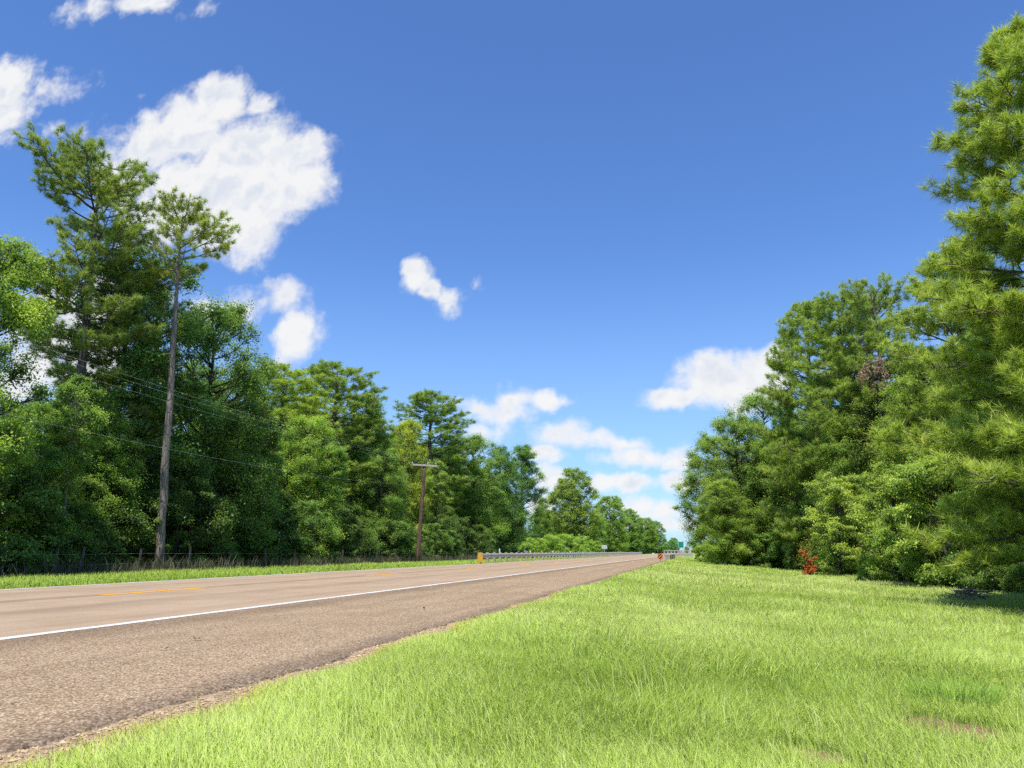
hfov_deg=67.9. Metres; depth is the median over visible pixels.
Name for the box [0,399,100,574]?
broadleaf tree
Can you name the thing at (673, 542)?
broadleaf tree
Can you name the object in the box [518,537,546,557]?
shrub
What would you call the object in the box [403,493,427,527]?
broadleaf tree
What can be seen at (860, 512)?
shrub
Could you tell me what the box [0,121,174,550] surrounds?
pine tree
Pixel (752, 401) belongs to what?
broadleaf tree
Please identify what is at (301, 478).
broadleaf tree
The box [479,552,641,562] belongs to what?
guardrail
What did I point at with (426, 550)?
shrub
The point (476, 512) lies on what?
broadleaf tree
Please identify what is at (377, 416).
tree
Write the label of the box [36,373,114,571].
broadleaf tree
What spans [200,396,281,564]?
broadleaf tree
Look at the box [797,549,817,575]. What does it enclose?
red sapling
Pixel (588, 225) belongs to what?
sky
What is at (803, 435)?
broadleaf tree
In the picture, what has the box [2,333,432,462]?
power line
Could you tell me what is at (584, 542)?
shrub
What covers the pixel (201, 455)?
power line
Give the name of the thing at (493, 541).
shrub
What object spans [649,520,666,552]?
broadleaf tree
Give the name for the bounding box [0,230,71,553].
broadleaf tree
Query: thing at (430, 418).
pine tree
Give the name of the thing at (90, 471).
broadleaf tree
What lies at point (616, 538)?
broadleaf tree
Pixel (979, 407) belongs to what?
broadleaf tree
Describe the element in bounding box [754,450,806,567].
broadleaf tree
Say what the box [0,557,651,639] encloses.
edge line
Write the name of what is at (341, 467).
broadleaf tree
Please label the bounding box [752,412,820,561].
broadleaf tree
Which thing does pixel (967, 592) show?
brush pile
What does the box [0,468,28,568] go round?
shrub
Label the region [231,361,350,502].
pine tree
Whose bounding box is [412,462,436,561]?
utility pole
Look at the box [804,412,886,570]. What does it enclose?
broadleaf tree
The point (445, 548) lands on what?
shrub
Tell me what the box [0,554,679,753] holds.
road
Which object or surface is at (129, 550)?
shrub
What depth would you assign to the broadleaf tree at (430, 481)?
71.44 m
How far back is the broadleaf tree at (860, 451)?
41.89 m
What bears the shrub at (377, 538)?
on the ground at (978, 726)
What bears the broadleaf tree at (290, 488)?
on the ground at (978, 726)
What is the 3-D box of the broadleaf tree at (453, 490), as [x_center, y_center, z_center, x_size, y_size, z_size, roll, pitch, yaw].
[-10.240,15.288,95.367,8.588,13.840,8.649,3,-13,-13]
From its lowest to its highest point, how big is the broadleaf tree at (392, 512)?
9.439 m
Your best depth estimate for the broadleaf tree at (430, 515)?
79.99 m
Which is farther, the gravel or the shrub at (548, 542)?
the shrub at (548, 542)
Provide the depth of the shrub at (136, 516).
33.75 m
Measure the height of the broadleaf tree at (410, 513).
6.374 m
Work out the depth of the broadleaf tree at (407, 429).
72.44 m
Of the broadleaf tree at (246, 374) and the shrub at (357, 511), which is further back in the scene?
the shrub at (357, 511)
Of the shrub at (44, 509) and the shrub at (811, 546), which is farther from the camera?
the shrub at (811, 546)
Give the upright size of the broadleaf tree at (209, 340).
16.236 m
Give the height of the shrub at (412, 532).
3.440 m
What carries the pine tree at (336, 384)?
on the ground at (978, 726)
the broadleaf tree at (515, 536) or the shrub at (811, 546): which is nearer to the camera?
the shrub at (811, 546)
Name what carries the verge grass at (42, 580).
on the ground at (978, 726)
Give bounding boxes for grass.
[0,556,611,588]
[1,588,574,767]
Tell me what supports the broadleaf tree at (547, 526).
on the ground at (978, 726)
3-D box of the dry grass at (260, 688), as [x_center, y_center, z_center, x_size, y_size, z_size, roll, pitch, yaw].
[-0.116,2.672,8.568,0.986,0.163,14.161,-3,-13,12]
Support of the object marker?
on the ground at (978, 726)
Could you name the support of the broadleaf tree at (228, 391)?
on the ground at (978, 726)
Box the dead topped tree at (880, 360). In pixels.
[852,355,906,580]
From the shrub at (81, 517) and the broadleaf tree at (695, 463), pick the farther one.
the broadleaf tree at (695, 463)
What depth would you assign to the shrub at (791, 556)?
50.39 m
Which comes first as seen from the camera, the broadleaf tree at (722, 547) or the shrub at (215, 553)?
the shrub at (215, 553)
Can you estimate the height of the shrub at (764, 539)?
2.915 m
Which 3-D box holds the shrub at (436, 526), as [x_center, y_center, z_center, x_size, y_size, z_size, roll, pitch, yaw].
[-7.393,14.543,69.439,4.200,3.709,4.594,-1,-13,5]
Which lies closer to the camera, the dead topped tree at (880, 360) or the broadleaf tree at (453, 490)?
the dead topped tree at (880, 360)
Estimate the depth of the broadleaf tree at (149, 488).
38.09 m
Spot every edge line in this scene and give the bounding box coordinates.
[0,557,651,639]
[2,555,631,589]
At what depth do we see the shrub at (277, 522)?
42.70 m
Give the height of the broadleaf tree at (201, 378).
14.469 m
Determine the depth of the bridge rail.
65.94 m
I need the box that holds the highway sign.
[678,542,683,551]
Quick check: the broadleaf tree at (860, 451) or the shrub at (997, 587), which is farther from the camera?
the broadleaf tree at (860, 451)
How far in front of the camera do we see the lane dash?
14.70 m
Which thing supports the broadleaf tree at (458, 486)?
on the ground at (978, 726)
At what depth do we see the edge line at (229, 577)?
21.91 m
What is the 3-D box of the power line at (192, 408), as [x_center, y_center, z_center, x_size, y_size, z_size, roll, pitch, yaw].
[-14.899,-0.128,30.439,0.005,1.012,62.001,-3,-13,13]
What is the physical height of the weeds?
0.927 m
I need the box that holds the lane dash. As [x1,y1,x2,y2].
[102,588,197,594]
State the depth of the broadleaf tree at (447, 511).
83.40 m
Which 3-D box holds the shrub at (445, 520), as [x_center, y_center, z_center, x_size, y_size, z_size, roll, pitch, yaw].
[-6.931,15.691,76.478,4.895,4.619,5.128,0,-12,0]
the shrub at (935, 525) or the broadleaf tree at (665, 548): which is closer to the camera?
the shrub at (935, 525)
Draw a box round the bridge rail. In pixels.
[665,554,674,560]
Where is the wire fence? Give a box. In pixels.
[0,546,474,574]
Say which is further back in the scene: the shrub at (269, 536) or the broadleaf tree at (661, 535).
the broadleaf tree at (661, 535)
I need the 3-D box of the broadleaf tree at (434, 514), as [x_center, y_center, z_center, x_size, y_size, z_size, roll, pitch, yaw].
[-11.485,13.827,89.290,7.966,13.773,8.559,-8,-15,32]
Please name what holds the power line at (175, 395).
attached to the utility pole
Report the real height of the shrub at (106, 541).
4.310 m
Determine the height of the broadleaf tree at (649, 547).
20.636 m
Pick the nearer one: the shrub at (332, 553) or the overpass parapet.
the shrub at (332, 553)
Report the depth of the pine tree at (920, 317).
31.18 m
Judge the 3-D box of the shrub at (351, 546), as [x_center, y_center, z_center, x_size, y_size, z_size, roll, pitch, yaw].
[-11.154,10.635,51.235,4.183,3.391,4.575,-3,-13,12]
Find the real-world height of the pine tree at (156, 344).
15.430 m
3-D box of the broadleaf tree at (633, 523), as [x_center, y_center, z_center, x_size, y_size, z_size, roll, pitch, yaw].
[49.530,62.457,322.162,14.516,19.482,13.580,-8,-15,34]
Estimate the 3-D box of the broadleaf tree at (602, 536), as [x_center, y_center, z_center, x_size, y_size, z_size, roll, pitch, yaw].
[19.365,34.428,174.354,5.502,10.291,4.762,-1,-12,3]
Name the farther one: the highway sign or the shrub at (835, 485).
the highway sign
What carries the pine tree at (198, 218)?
on the ground at (978, 726)
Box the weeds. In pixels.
[0,553,491,578]
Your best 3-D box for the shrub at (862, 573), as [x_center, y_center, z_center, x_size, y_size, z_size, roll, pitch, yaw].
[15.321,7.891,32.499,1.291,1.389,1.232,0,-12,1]
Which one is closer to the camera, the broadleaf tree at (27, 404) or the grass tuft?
the grass tuft
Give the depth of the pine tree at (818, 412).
46.40 m
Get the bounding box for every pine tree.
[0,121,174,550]
[49,249,187,447]
[122,185,241,570]
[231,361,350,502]
[270,358,406,505]
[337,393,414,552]
[386,389,486,515]
[747,299,874,554]
[782,289,891,548]
[814,382,879,541]
[816,272,923,444]
[862,10,1023,580]
[868,247,1018,564]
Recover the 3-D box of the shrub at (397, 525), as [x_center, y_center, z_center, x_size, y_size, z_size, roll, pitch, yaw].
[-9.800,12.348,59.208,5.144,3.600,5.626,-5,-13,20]
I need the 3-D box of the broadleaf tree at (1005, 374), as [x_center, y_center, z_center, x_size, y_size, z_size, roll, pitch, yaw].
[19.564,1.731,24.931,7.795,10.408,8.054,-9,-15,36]
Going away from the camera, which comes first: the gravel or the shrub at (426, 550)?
the gravel
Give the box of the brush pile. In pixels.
[941,581,992,601]
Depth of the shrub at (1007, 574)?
22.08 m
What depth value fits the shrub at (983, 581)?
24.96 m
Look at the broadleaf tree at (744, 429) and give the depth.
62.49 m
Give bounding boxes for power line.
[0,339,420,461]
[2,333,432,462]
[4,352,401,460]
[8,414,421,485]
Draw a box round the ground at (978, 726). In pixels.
[0,552,1023,767]
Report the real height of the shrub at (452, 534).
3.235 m
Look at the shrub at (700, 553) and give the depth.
68.17 m
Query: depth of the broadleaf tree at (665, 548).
478.95 m
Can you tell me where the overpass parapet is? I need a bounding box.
[663,550,692,556]
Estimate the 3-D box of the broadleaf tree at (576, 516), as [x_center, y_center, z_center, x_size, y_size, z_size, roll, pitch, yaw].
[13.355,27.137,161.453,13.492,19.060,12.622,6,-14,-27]
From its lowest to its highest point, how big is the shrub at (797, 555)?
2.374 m
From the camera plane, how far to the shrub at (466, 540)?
82.13 m
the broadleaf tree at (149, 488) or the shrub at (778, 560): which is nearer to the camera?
the broadleaf tree at (149, 488)
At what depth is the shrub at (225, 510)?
36.55 m
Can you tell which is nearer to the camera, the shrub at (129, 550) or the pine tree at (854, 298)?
the shrub at (129, 550)
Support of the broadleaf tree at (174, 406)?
on the ground at (978, 726)
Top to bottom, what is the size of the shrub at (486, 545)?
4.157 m
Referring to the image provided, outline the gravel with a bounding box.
[0,595,550,767]
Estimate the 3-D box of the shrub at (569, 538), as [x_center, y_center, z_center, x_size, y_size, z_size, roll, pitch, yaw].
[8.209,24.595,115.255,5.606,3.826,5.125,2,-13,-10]
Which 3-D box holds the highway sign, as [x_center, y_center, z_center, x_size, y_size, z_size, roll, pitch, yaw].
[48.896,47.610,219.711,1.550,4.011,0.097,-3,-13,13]
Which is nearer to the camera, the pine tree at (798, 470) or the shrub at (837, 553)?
the shrub at (837, 553)
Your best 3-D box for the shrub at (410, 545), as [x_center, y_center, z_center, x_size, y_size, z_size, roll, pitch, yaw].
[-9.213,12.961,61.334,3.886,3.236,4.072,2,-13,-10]
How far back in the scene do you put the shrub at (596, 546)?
137.36 m
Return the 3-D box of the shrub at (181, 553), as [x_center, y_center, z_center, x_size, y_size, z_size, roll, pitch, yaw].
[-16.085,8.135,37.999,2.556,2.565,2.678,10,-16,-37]
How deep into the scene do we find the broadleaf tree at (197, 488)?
41.00 m
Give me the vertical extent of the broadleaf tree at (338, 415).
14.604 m
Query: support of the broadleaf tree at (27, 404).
on the ground at (978, 726)
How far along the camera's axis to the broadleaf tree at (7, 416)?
31.11 m
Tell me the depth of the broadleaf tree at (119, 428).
33.19 m
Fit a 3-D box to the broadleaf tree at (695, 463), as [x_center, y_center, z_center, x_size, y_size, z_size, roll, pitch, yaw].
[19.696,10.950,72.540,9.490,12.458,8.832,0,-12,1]
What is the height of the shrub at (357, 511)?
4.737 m
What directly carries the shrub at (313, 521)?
on the ground at (978, 726)
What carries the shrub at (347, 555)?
on the ground at (978, 726)
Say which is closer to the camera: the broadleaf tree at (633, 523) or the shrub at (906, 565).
the shrub at (906, 565)
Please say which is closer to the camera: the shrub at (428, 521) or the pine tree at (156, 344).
the pine tree at (156, 344)
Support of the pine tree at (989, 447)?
on the ground at (978, 726)
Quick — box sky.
[0,0,1023,551]
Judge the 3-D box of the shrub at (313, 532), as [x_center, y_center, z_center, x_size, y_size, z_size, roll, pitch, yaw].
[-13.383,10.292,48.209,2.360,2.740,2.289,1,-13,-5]
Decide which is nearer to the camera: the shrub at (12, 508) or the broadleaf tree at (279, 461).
the shrub at (12, 508)
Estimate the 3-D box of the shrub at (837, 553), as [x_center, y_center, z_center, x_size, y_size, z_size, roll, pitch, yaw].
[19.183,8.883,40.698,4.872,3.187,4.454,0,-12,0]
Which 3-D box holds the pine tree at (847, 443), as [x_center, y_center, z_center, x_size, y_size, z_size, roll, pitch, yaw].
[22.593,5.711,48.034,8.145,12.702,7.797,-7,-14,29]
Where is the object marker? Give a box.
[478,553,482,563]
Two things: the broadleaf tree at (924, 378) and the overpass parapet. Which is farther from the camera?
the overpass parapet
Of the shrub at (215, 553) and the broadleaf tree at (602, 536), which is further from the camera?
the broadleaf tree at (602, 536)
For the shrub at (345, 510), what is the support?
on the ground at (978, 726)
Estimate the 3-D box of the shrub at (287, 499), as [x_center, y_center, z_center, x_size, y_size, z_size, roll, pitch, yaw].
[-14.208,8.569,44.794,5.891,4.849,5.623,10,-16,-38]
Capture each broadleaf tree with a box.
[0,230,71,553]
[0,398,59,480]
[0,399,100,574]
[1,408,66,547]
[21,237,247,561]
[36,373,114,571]
[55,445,125,548]
[59,399,150,573]
[123,371,236,445]
[133,299,291,564]
[135,448,200,570]
[137,360,240,559]
[150,437,229,560]
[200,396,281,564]
[218,376,271,456]
[235,406,299,560]
[247,431,286,564]
[269,413,352,560]
[277,476,315,516]
[291,408,352,462]
[312,440,349,554]
[337,482,378,526]
[352,446,415,557]
[376,495,415,527]
[382,417,438,539]
[393,445,438,519]
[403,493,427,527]
[421,452,463,517]
[423,503,435,520]
[424,459,453,554]
[434,505,459,532]
[437,433,512,558]
[438,451,470,531]
[476,443,533,557]
[502,443,549,557]
[527,498,557,556]
[527,511,551,551]
[545,467,603,555]
[588,512,607,552]
[591,495,630,554]
[616,508,647,551]
[636,517,658,553]
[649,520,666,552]
[661,543,669,552]
[666,537,680,552]
[670,433,745,562]
[692,412,777,565]
[692,478,763,565]
[721,388,806,565]
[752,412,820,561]
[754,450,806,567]
[793,408,861,544]
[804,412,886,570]
[827,352,936,560]
[850,372,965,584]
[878,343,955,579]
[912,334,1000,492]
[947,327,1023,528]
[974,317,1023,411]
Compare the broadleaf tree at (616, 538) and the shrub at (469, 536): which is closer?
the shrub at (469, 536)
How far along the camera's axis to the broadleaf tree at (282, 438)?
57.27 m
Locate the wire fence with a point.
(140, 555)
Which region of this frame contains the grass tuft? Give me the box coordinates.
[893,671,1018,711]
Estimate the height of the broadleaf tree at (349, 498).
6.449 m
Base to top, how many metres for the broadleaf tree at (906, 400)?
9.632 m
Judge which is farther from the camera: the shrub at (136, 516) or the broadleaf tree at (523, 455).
the broadleaf tree at (523, 455)
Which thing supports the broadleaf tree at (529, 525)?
on the ground at (978, 726)
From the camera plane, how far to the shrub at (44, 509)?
26.49 m
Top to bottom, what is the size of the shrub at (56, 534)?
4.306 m
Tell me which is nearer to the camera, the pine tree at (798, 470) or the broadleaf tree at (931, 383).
the broadleaf tree at (931, 383)
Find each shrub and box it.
[0,453,73,577]
[0,466,76,575]
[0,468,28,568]
[33,496,98,572]
[47,475,129,571]
[81,486,197,572]
[101,504,156,571]
[128,475,245,568]
[165,521,214,566]
[183,518,239,567]
[195,496,283,566]
[231,500,294,564]
[238,489,312,565]
[270,499,341,564]
[296,517,341,562]
[296,526,317,559]
[312,516,375,562]
[313,500,378,559]
[323,517,354,563]
[335,503,381,560]
[358,527,380,557]
[369,519,424,560]
[380,531,415,559]
[404,528,416,560]
[412,523,452,558]
[413,528,438,558]
[424,519,454,557]
[428,533,455,558]
[438,516,463,558]
[439,529,463,559]
[443,540,462,554]
[446,516,480,558]
[461,538,475,553]
[462,524,494,558]
[473,529,496,555]
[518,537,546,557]
[536,534,568,557]
[552,533,584,556]
[568,536,595,555]
[583,541,602,555]
[691,544,715,561]
[740,532,787,568]
[746,528,787,568]
[782,533,813,570]
[790,539,810,570]
[796,525,850,573]
[799,471,879,575]
[818,521,883,576]
[842,462,952,583]
[855,553,882,581]
[867,448,982,590]
[886,514,995,589]
[899,552,941,587]
[931,480,1020,592]
[973,512,1023,594]
[989,538,1023,595]
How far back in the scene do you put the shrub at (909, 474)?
27.29 m
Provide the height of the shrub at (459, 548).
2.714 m
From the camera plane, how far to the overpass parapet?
143.06 m

